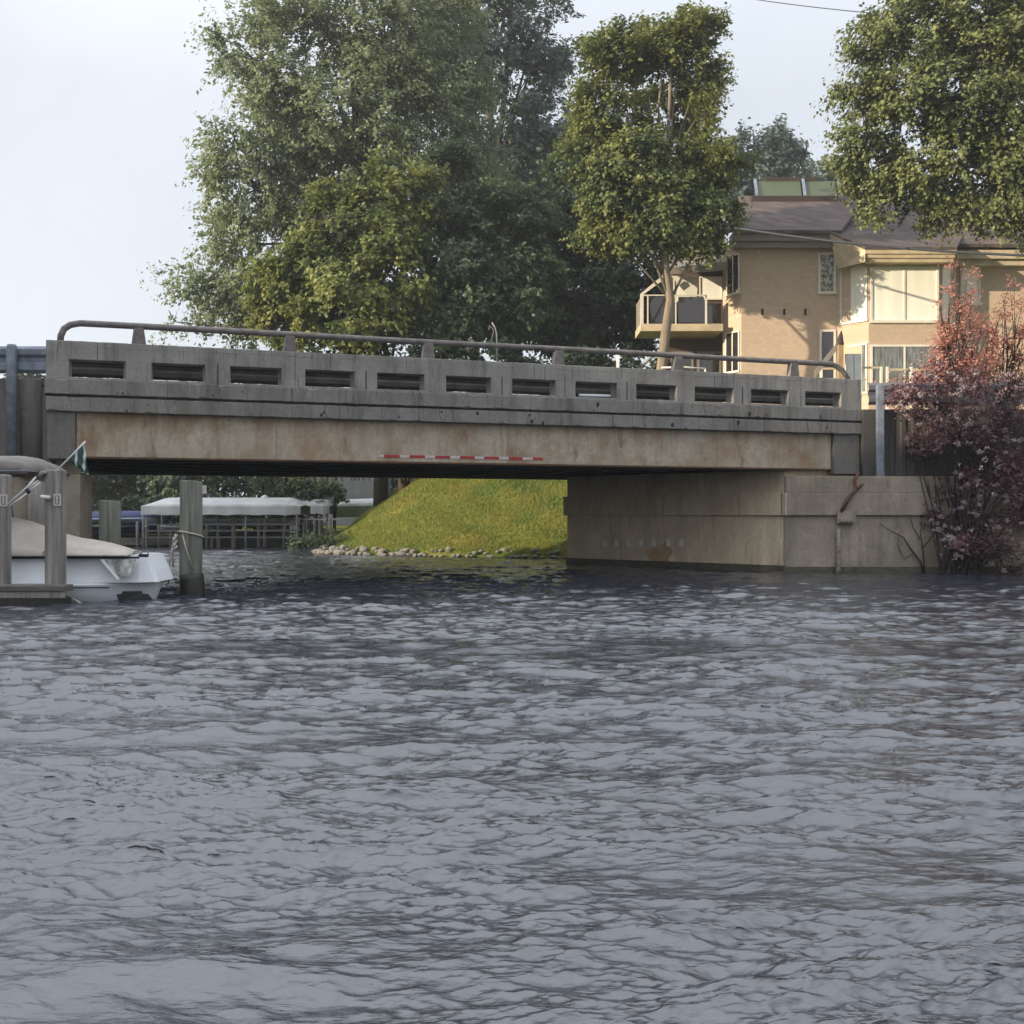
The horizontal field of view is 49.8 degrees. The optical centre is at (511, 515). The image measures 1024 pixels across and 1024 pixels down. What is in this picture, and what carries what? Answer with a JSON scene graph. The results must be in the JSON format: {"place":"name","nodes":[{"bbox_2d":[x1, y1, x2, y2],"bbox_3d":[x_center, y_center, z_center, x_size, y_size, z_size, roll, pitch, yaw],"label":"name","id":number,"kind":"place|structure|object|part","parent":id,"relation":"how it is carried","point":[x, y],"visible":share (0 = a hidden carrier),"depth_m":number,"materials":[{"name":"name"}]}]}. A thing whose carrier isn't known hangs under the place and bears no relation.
{"place":"outdoors","nodes":[
{"label":"outdoors","id":0,"kind":"place"},
{"bbox_2d":[93,470,772,558],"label":"ground","id":1,"kind":"structure","parent":0,"point":[498,531],"depth_m":43.07,"materials":[{"name":"green plant"}]},
{"bbox_2d":[0,474,11,583],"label":"dock post","id":2,"kind":"object","parent":1,"relation":"on","point":[5,530],"visible":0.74,"depth_m":18.59,"materials":[{"name":"grey wood"}]},
{"bbox_2d":[1,373,45,378],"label":"tree","id":3,"kind":"object","parent":1,"relation":"on","point":[28,375],"visible":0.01,"depth_m":81.72,"materials":[{"name":"green plant"}]},
{"bbox_2d":[0,378,91,538],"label":"retaining wall","id":4,"kind":"structure","parent":1,"relation":"on","point":[31,422],"depth_m":22.80,"materials":[{"name":"grey concrete"}]},
{"bbox_2d":[40,469,66,596],"bbox_3d":[-7.747,1.111,18.663,0.335,3.778,0.353,0,0,0],"label":"dock post","id":5,"kind":"object","parent":1,"relation":"on","point":[55,496],"visible":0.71,"depth_m":18.56,"materials":[{"name":"grey wood"}]},
{"bbox_2d":[8,470,46,506],"bbox_3d":[-8.142,-0.452,18.550,0.661,0.610,0.095,0,0,0],"label":"rod bundle","id":6,"kind":"object","parent":5,"relation":"attached to","point":[41,474],"visible":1,"depth_m":18.54,"materials":[{"name":"white paint"}]},
{"bbox_2d":[0,584,72,606],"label":"wooden dock","id":7,"kind":"object","parent":5,"relation":"attached to","point":[27,594],"visible":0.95,"depth_m":18.37,"materials":[{"name":"grey wood"}]},
{"bbox_2d":[58,441,89,472],"bbox_3d":[-7.465,-0.983,18.650,0.654,0.555,0.100,0,0,0],"label":"flag","id":8,"kind":"object","parent":5,"relation":"attached to","point":[77,458],"visible":1,"depth_m":18.64,"materials":[{"name":"green fabric"}]},
{"bbox_2d":[41,377,134,524],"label":"tree","id":9,"kind":"object","parent":1,"relation":"on","point":[112,480],"visible":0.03,"depth_m":74.02,"materials":[{"name":"green plant"}]},
{"bbox_2d":[92,378,151,510],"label":"tree","id":10,"kind":"object","parent":1,"relation":"on","point":[114,488],"visible":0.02,"depth_m":76.45,"materials":[{"name":"green plant"}]},
{"bbox_2d":[113,380,247,518],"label":"tree","id":11,"kind":"object","parent":1,"relation":"on","point":[168,486],"visible":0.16,"depth_m":73.43,"materials":[{"name":"green plant"}]},
{"bbox_2d":[92,535,301,546],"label":"seawall","id":12,"kind":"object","parent":1,"relation":"on","point":[275,542],"visible":0.07,"depth_m":53.40,"materials":[{"name":"black wood"}]},
{"bbox_2d":[92,525,160,534],"bbox_3d":[-18.678,0.696,53.400,4.060,0.508,1.900,0,0,0],"label":"dark boat","id":13,"kind":"object","parent":12,"relation":"on","point":[128,530],"visible":0.33,"depth_m":52.86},
{"bbox_2d":[92,511,155,524],"bbox_3d":[-19.184,0.108,53.600,3.784,0.683,1.900,0,0,0],"label":"blue covered boat","id":14,"kind":"object","parent":13,"relation":"on","point":[130,517],"visible":0.5,"depth_m":53.11,"materials":[{"name":"blue fabric"}]},
{"bbox_2d":[92,488,332,532],"bbox_3d":[-16.815,0.060,57.199,15.200,3.003,2.845,0,0,0],"label":"hedge","id":15,"kind":"object","parent":1,"relation":"on","point":[132,503],"visible":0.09,"depth_m":56.95,"materials":[{"name":"green plant"}]},
{"bbox_2d":[141,498,310,547],"bbox_3d":[-13.646,0.770,53.000,7.482,3.259,3.000,0,0,0],"label":"covered boat lift","id":16,"kind":"object","parent":1,"relation":"on","point":[245,507],"visible":0.8,"depth_m":51.55,"materials":[{"name":"fabric"}]},
{"bbox_2d":[157,525,179,533],"bbox_3d":[-16.092,0.670,53.000,1.823,0.420,1.900,0,0,0],"label":"white boat","id":17,"kind":"object","parent":16,"relation":"on","point":[168,527],"visible":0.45,"depth_m":52.32,"materials":[{"name":"white plastic"}]},
{"bbox_2d":[203,518,299,526],"bbox_3d":[-12.469,0.327,53.300,4.438,0.447,1.900,0,0,0],"label":"white boat","id":18,"kind":"object","parent":16,"relation":"on","point":[249,521],"visible":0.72,"depth_m":52.70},
{"bbox_2d":[275,519,340,519],"bbox_3d":[-11.582,0.179,52.660,6.793,0.070,0.120,0,0,0],"label":"dock handrail","id":19,"kind":"object","parent":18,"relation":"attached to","point":[307,519],"visible":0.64,"depth_m":52.60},
{"bbox_2d":[195,347,292,517],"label":"tree","id":20,"kind":"object","parent":1,"relation":"on","point":[245,483],"visible":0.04,"depth_m":75.11,"materials":[{"name":"green plant"}]},
{"bbox_2d":[208,532,282,535],"bbox_3d":[-12.877,0.927,53.900,3.561,0.446,1.900,0,0,0],"label":"rail","id":21,"kind":"object","parent":1,"relation":"on","point":[241,533],"visible":0.23,"depth_m":53.21,"materials":[{"name":"grey metal"}]},
{"bbox_2d":[249,384,349,528],"bbox_3d":[-11.215,-3.415,58.008,5.733,8.239,2.640,0,0,0],"label":"tree","id":22,"kind":"object","parent":1,"relation":"on","point":[333,489],"visible":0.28,"depth_m":57.62,"materials":[{"name":"green plant"}]},
{"bbox_2d":[265,498,337,533],"bbox_3d":[-10.954,0.748,57.500,3.330,3.305,3.000,0,0,0],"label":"covered boat lift","id":23,"kind":"object","parent":1,"relation":"on","point":[320,507],"visible":0.37,"depth_m":56.06,"materials":[{"name":"fabric"}]},
{"bbox_2d":[284,527,356,552],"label":"shore weeds","id":24,"kind":"object","parent":1,"relation":"on","point":[304,542],"visible":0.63,"depth_m":43.51,"materials":[{"name":"green plant"}]},
{"bbox_2d":[319,545,328,549],"bbox_3d":[-7.404,1.286,43.515,0.501,0.255,0.377,0,0,38],"label":"shore stone","id":25,"kind":"object","parent":1,"relation":"on","point":[324,547],"visible":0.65,"depth_m":43.36,"materials":[{"name":"beige stone"}]},
{"bbox_2d":[136,0,532,505],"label":"silver maple","id":26,"kind":"object","parent":1,"relation":"on","point":[307,149],"visible":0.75,"depth_m":56.34,"materials":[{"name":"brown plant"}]},
{"bbox_2d":[296,477,390,525],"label":"storage shed","id":27,"kind":"structure","parent":1,"relation":"on","point":[360,489],"depth_m":74.00,"materials":[{"name":"grey"}]},
{"bbox_2d":[340,544,347,549],"bbox_3d":[-6.524,1.260,42.756,0.306,0.290,0.343,0,0,-14],"label":"shore stone","id":28,"kind":"object","parent":1,"relation":"on","point":[343,547],"visible":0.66,"depth_m":42.62,"materials":[{"name":"beige stone"}]},
{"bbox_2d":[236,142,458,492],"bbox_3d":[-7.590,-8.465,48.568,9.667,15.758,6.781,0,0,21],"label":"maple tree","id":29,"kind":"object","parent":1,"relation":"on","point":[314,279],"visible":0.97,"depth_m":47.76,"materials":[{"name":"green plant"}]},
{"bbox_2d":[332,498,372,516],"bbox_3d":[-7.901,-0.430,60.000,3.584,1.060,1.900,0,0,0],"label":"tarped boat","id":30,"kind":"object","parent":1,"relation":"on","point":[355,507],"visible":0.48,"depth_m":59.32,"materials":[{"name":"white fabric"}]},
{"bbox_2d":[391,478,397,490],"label":"tree","id":31,"kind":"object","parent":1,"relation":"on","point":[394,484],"depth_m":81.46,"materials":[{"name":"green plant"}]},
{"bbox_2d":[403,548,410,552],"bbox_3d":[-3.882,1.298,40.879,0.335,0.206,0.294,0,0,-32],"label":"shore stone","id":32,"kind":"object","parent":1,"relation":"on","point":[406,550],"visible":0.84,"depth_m":40.78,"materials":[{"name":"beige stone"}]},
{"bbox_2d":[308,336,515,480],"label":"undergrowth","id":33,"kind":"object","parent":1,"relation":"on","point":[455,353],"visible":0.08,"depth_m":47.27,"materials":[{"name":"green plant"}]},
{"bbox_2d":[12,320,862,572],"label":"road bridge","id":34,"kind":"structure","parent":1,"relation":"on","point":[682,478],"depth_m":26.29,"materials":[{"name":"concrete"}]},
{"bbox_2d":[0,344,45,455],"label":"guardrail","id":35,"kind":"object","parent":34,"relation":"on","point":[15,359],"visible":0.89,"depth_m":22.50,"materials":[{"name":"grey metal"}]},
{"bbox_2d":[72,362,832,405],"bbox_3d":[-0.421,-3.090,26.557,19.818,0.780,0.220,0,0,-19],"label":"guardrail","id":36,"kind":"object","parent":34,"relation":"on","point":[112,370],"visible":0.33,"depth_m":25.73,"materials":[{"name":"metal"}]},
{"bbox_2d":[488,322,497,361],"bbox_3d":[-0.445,-4.049,25.796,0.224,0.939,0.036,0,0,-19],"label":"bent wire rod","id":37,"kind":"object","parent":34,"relation":"on","point":[496,341],"visible":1,"depth_m":25.81,"materials":[{"name":"metal"}]},
{"bbox_2d":[578,394,610,396],"bbox_3d":[1.994,-2.895,26.637,0.821,0.078,0.068,0,0,-19],"label":"pale tube","id":38,"kind":"object","parent":34,"relation":"on","point":[593,395],"visible":1,"depth_m":26.61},
{"bbox_2d":[382,131,576,392],"bbox_3d":[-1.461,-9.948,50.421,9.064,15.310,7.095,0,0,0],"label":"dark maple","id":39,"kind":"object","parent":1,"relation":"on","point":[509,292],"visible":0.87,"depth_m":49.54,"materials":[{"name":"green plant"}]},
{"bbox_2d":[410,0,585,392],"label":"honey locust","id":40,"kind":"object","parent":1,"relation":"on","point":[553,65],"visible":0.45,"depth_m":64.88,"materials":[{"name":"green plant"}]},
{"bbox_2d":[478,103,663,397],"bbox_3d":[3.298,-11.896,55.154,12.149,17.886,6.064,0,0,0],"label":"dark maple","id":41,"kind":"object","parent":1,"relation":"on","point":[604,302],"visible":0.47,"depth_m":53.92,"materials":[{"name":"green plant"}]},
{"bbox_2d":[499,342,671,399],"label":"undergrowth","id":42,"kind":"object","parent":1,"relation":"on","point":[586,359],"visible":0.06,"depth_m":48.62,"materials":[{"name":"green plant"}]},
{"bbox_2d":[616,355,618,367],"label":"marker post","id":43,"kind":"object","parent":1,"relation":"on","point":[617,360],"visible":0.12,"depth_m":42.00,"materials":[{"name":"white paint"}]},
{"bbox_2d":[547,0,764,369],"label":"pale trunk tree","id":44,"kind":"object","parent":1,"relation":"on","point":[677,197],"visible":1,"depth_m":43.46,"materials":[{"name":"green plant"}]},
{"bbox_2d":[723,113,819,206],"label":"tree","id":45,"kind":"object","parent":1,"relation":"on","point":[783,152],"visible":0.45,"depth_m":89.07,"materials":[{"name":"green plant"}]},
{"bbox_2d":[635,177,1023,408],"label":"tan house","id":46,"kind":"structure","parent":1,"relation":"on","point":[760,295],"depth_m":47.00,"materials":[{"name":"beige paint"}]},
{"bbox_2d":[671,351,693,370],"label":"window","id":47,"kind":"structure","parent":46,"relation":"in","point":[687,362],"depth_m":49.16,"materials":[{"name":"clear glass"}]},
{"bbox_2d":[673,276,695,301],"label":"window","id":48,"kind":"structure","parent":46,"relation":"in","point":[679,291],"depth_m":49.19,"materials":[{"name":"beige glass"}]},
{"bbox_2d":[673,302,722,323],"bbox_3d":[8.282,-8.984,49.170,2.242,1.000,0.100,0,0,0],"label":"railing","id":49,"kind":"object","parent":46,"relation":"in","point":[714,309],"depth_m":49.19,"materials":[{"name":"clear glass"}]},
{"bbox_2d":[697,351,721,372],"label":"window","id":50,"kind":"structure","parent":46,"relation":"in","point":[710,365],"depth_m":49.19,"materials":[{"name":"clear glass"}]},
{"bbox_2d":[699,276,722,299],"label":"window","id":51,"kind":"structure","parent":46,"relation":"in","point":[711,286],"depth_m":49.19,"materials":[{"name":"beige glass"}]},
{"bbox_2d":[724,330,739,372],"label":"window","id":52,"kind":"structure","parent":46,"relation":"in","point":[732,339],"depth_m":47.36,"materials":[{"name":"clear glass"}]},
{"bbox_2d":[725,253,739,296],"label":"window","id":53,"kind":"structure","parent":46,"relation":"in","point":[733,265],"depth_m":47.38,"materials":[{"name":"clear glass"}]},
{"bbox_2d":[817,252,836,293],"bbox_3d":[13.409,-10.304,46.970,0.804,1.764,0.100,0,0,0],"label":"window","id":54,"kind":"structure","parent":46,"relation":"in","point":[826,260],"depth_m":46.98,"materials":[{"name":"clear glass"}]},
{"bbox_2d":[819,329,835,377],"bbox_3d":[13.430,-6.583,46.970,0.762,2.657,0.100,0,0,0],"label":"window","id":55,"kind":"structure","parent":46,"relation":"in","point":[827,337],"depth_m":46.98,"materials":[{"name":"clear glass"}]},
{"bbox_2d":[839,264,867,324],"bbox_3d":[14.358,-9.294,46.395,0.100,2.414,1.339,0,0,-41],"label":"window","id":56,"kind":"structure","parent":46,"relation":"in","point":[859,273],"depth_m":46.24,"materials":[{"name":"beige glass"}]},
{"bbox_2d":[848,343,867,393],"bbox_3d":[14.389,-6.123,46.396,0.100,2.120,1.298,0,0,-38],"label":"window","id":57,"kind":"structure","parent":46,"relation":"in","point":[864,345],"depth_m":46.03,"materials":[{"name":"glass"}]},
{"bbox_2d":[869,266,939,322],"bbox_3d":[16.314,-9.170,45.870,2.905,2.346,0.100,0,0,0],"label":"window","id":58,"kind":"structure","parent":46,"relation":"in","point":[898,294],"depth_m":45.88,"materials":[{"name":"beige glass"}]},
{"bbox_2d":[870,344,938,382],"bbox_3d":[16.314,-6.055,45.870,2.905,2.097,0.100,0,0,0],"label":"window","id":59,"kind":"structure","parent":46,"relation":"in","point":[893,356],"depth_m":45.88,"materials":[{"name":"grey glass"}]},
{"bbox_2d":[941,266,954,324],"bbox_3d":[18.352,-9.280,46.429,1.334,2.374,0.100,0,0,-45],"label":"window","id":60,"kind":"structure","parent":46,"relation":"in","point":[945,272],"depth_m":46.28,"materials":[{"name":"beige glass"}]},
{"bbox_2d":[959,267,981,305],"bbox_3d":[19.502,-9.847,46.970,0.911,1.828,0.100,0,0,0],"label":"window","id":61,"kind":"structure","parent":46,"relation":"in","point":[978,282],"depth_m":46.98,"materials":[{"name":"beige glass"}]},
{"bbox_2d":[960,344,980,379],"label":"window","id":62,"kind":"structure","parent":46,"relation":"in","point":[973,345],"depth_m":46.95,"materials":[{"name":"grey glass"}]},
{"bbox_2d":[815,331,843,378],"bbox_3d":[12.575,-5.358,43.700,1.144,3.916,0.311,0,0,0],"label":"wooden post","id":63,"kind":"object","parent":1,"relation":"on","point":[838,347],"visible":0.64,"depth_m":43.61,"materials":[{"name":"beige wood"}]},
{"bbox_2d":[800,157,871,195],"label":"distant tree","id":64,"kind":"object","parent":1,"relation":"on","point":[821,176],"visible":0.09,"depth_m":94.10,"materials":[{"name":"green plant"}]},
{"bbox_2d":[845,354,861,397],"bbox_3d":[13.618,-5.570,44.015,0.680,1.750,0.090,0,0,0],"label":"white screen","id":65,"kind":"object","parent":1,"relation":"on","point":[853,365],"visible":0.69,"depth_m":43.97,"materials":[{"name":"fabric"}]},
{"bbox_2d":[820,367,937,408],"bbox_3d":[14.700,-4.680,44.200,4.730,2.560,0.090,0,0,0],"label":"deck railing","id":66,"kind":"object","parent":1,"relation":"on","point":[881,374],"visible":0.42,"depth_m":44.16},
{"bbox_2d":[781,409,1023,574],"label":"retaining wall","id":67,"kind":"structure","parent":1,"relation":"on","point":[869,544],"depth_m":28.67,"materials":[{"name":"concrete"}]},
{"bbox_2d":[835,471,863,572],"bbox_3d":[8.725,0.330,28.508,0.718,2.939,0.246,0,0,8],"label":"drain pipe","id":68,"kind":"object","parent":67,"relation":"attached to","point":[842,516],"visible":0.95,"depth_m":28.47,"materials":[{"name":"metal"}]},
{"bbox_2d":[879,497,934,572],"bbox_3d":[10.392,0.522,28.592,1.767,1.978,0.086,0,0,0],"label":"bare sapling","id":69,"kind":"object","parent":67,"relation":"attached to","point":[922,566],"visible":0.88,"depth_m":28.58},
{"bbox_2d":[868,383,1023,475],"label":"guardrail","id":70,"kind":"object","parent":67,"relation":"on","point":[876,395],"visible":0.51,"depth_m":29.06,"materials":[{"name":"metal"}]},
{"bbox_2d":[881,353,1023,575],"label":"flowering shrub","id":71,"kind":"object","parent":67,"relation":"on","point":[962,562],"visible":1,"depth_m":28.19,"materials":[{"name":"purple plant"}]},
{"bbox_2d":[809,0,1023,258],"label":"overhanging maple","id":72,"kind":"object","parent":1,"relation":"on","point":[990,144],"visible":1,"depth_m":39.46,"materials":[{"name":"green plant"}]},
{"bbox_2d":[862,256,1009,408],"bbox_3d":[11.795,-4.884,30.636,4.260,4.608,1.925,0,0,0],"label":"salmon leaved tree","id":73,"kind":"object","parent":1,"relation":"on","point":[945,344],"visible":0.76,"depth_m":30.49,"materials":[{"name":"red plant"}]},
{"bbox_2d":[980,274,1023,408],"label":"salmon leaved tree","id":74,"kind":"object","parent":1,"relation":"on","point":[1014,355],"visible":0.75,"depth_m":30.96,"materials":[{"name":"red plant"}]},
{"bbox_2d":[0,0,1022,497],"label":"sky","id":75,"kind":"structure","parent":0,"point":[98,98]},
{"bbox_2d":[0,546,1023,1023],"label":"water","id":76,"kind":"structure","parent":0,"point":[264,784],"depth_m":5.81,"materials":[{"name":"grey liquid"}]},
{"bbox_2d":[0,456,173,602],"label":"motor boat","id":77,"kind":"object","parent":76,"relation":"on","point":[99,571],"visible":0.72,"depth_m":19.26,"materials":[{"name":"white plastic"}]},
{"bbox_3d":[-6.947,0.928,19.080,0.369,0.344,0.038,0,0,9],"label":"window frame","id":78,"kind":"part","parent":77,"relation":"part of","materials":[{"name":"silver metal"}]},
{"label":"side window","id":79,"kind":"part","parent":77,"relation":"part of","materials":[{"name":"grey glass"}]},
{"bbox_2d":[121,538,172,544],"bbox_3d":[-17.243,1.250,53.500,2.782,0.340,1.800,0,0,0],"label":"floating dock","id":80,"kind":"object","parent":76,"relation":"on","point":[132,541],"visible":0.47,"depth_m":52.60,"materials":[{"name":"grey wood"}]},
{"bbox_2d":[638,357,705,371],"bbox_3d":[6.166,-5.701,42.500,2.606,1.094,0.114,0,0,0],"label":"ramp railing","id":81,"kind":"object","parent":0,"point":[645,362],"visible":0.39,"depth_m":42.47,"materials":[{"name":"grey metal"}]},
{"bbox_2d":[759,0,982,20],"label":"overhead wire","id":82,"kind":"object","parent":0,"point":[818,7],"visible":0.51,"depth_m":48.12,"materials":[{"name":"black metal"}]},
{"bbox_2d":[734,227,1023,256],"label":"overhead cable","id":83,"kind":"object","parent":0,"point":[886,246],"visible":1,"depth_m":40.36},
{"label":"lake water","id":84,"kind":"structure","parent":0,"visible":0},
{"bbox_2d":[99,500,120,544],"bbox_3d":[-7.982,1.345,21.900,0.425,3.310,0.425,0,0,0],"label":"mooring piling","id":85,"kind":"object","parent":84,"relation":"in","point":[110,521],"visible":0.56,"depth_m":21.73,"materials":[{"name":"grey wood"}]},
{"bbox_2d":[136,521,138,546],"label":"dock post","id":86,"kind":"object","parent":84,"relation":"in","point":[137,533],"visible":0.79,"depth_m":52.24,"materials":[{"name":"grey wood"}]},
{"bbox_2d":[145,522,147,546],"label":"dock post","id":87,"kind":"object","parent":84,"relation":"in","point":[146,539],"visible":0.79,"depth_m":52.25,"materials":[{"name":"grey wood"}]},
{"bbox_2d":[158,523,159,546],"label":"dock post","id":88,"kind":"object","parent":84,"relation":"in","point":[158,535],"visible":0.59,"depth_m":52.27,"materials":[{"name":"grey wood"}]},
{"bbox_2d":[169,521,171,546],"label":"dock post","id":89,"kind":"object","parent":84,"relation":"in","point":[170,539],"visible":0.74,"depth_m":52.25,"materials":[{"name":"grey wood"}]},
{"bbox_2d":[176,521,178,546],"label":"dock post","id":90,"kind":"object","parent":84,"relation":"in","point":[177,533],"visible":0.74,"depth_m":52.25,"materials":[{"name":"grey wood"}]},
{"bbox_2d":[179,480,206,595],"bbox_3d":[-6.023,1.164,20.800,0.537,3.672,0.477,0,0,0],"label":"mooring piling","id":91,"kind":"object","parent":84,"relation":"in","point":[191,580],"visible":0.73,"depth_m":20.62,"materials":[{"name":"grey wood"}]},
{"bbox_2d":[168,530,203,583],"bbox_3d":[-6.116,0.781,20.791,0.619,1.002,0.507,0,0,0],"label":"mooring rope","id":92,"kind":"object","parent":91,"relation":"attached to","point":[174,546],"visible":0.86,"depth_m":20.57,"materials":[{"name":"grey fabric"}]},
{"bbox_2d":[216,515,218,546],"bbox_3d":[-13.939,1.250,52.300,0.109,2.500,0.109,0,0,9],"label":"dock post","id":93,"kind":"object","parent":84,"relation":"in","point":[217,522],"visible":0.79,"depth_m":52.26,"materials":[{"name":"grey wood"}]},
{"bbox_2d":[231,515,235,546],"bbox_3d":[-13.181,1.226,52.300,0.201,2.547,0.201,0,0,-36],"label":"dock post","id":94,"kind":"object","parent":84,"relation":"in","point":[233,527],"visible":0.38,"depth_m":52.22,"materials":[{"name":"grey wood"}]},
{"bbox_2d":[257,520,259,546],"bbox_3d":[-11.998,1.368,52.300,0.149,2.263,0.149,0,0,9],"label":"dock post","id":95,"kind":"object","parent":84,"relation":"in","point":[258,534],"visible":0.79,"depth_m":52.23,"materials":[{"name":"grey wood"}]},
{"bbox_2d":[263,520,265,545],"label":"dock post","id":96,"kind":"object","parent":84,"relation":"in","point":[264,534],"visible":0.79,"depth_m":52.23,"materials":[{"name":"grey wood"}]},
{"bbox_2d":[283,517,284,546],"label":"dock post","id":97,"kind":"object","parent":84,"relation":"in","point":[283,532],"visible":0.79,"depth_m":52.27,"materials":[{"name":"grey wood"}]},
{"bbox_2d":[290,521,294,542],"bbox_3d":[-10.349,1.291,52.142,0.260,2.018,0.156,0,0,0],"label":"post","id":98,"kind":"object","parent":84,"relation":"in","point":[292,527],"visible":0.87,"depth_m":52.07,"materials":[{"name":"wood"}]},
{"bbox_2d":[302,521,304,546],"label":"dock post","id":99,"kind":"object","parent":84,"relation":"in","point":[303,527],"visible":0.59,"depth_m":52.27,"materials":[{"name":"grey wood"}]},
{"bbox_2d":[313,519,315,546],"bbox_3d":[-9.348,1.345,52.300,0.131,2.311,0.131,0,0,9],"label":"dock post","id":100,"kind":"object","parent":84,"relation":"in","point":[314,527],"visible":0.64,"depth_m":52.25,"materials":[{"name":"grey wood"}]},
{"bbox_2d":[318,520,320,546],"bbox_3d":[-9.111,1.368,52.300,0.131,2.263,0.131,0,0,9],"label":"dock post","id":101,"kind":"object","parent":84,"relation":"in","point":[319,525],"visible":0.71,"depth_m":52.25,"materials":[{"name":"grey wood"}]},
{"bbox_2d":[326,517,327,540],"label":"dock post","id":102,"kind":"object","parent":84,"relation":"in","point":[326,527],"visible":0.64,"depth_m":52.26,"materials":[{"name":"grey wood"}]},
{"bbox_2d":[330,517,331,537],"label":"dock post","id":103,"kind":"object","parent":84,"relation":"in","point":[330,526],"visible":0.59,"depth_m":52.26,"materials":[{"name":"grey wood"}]}
]}

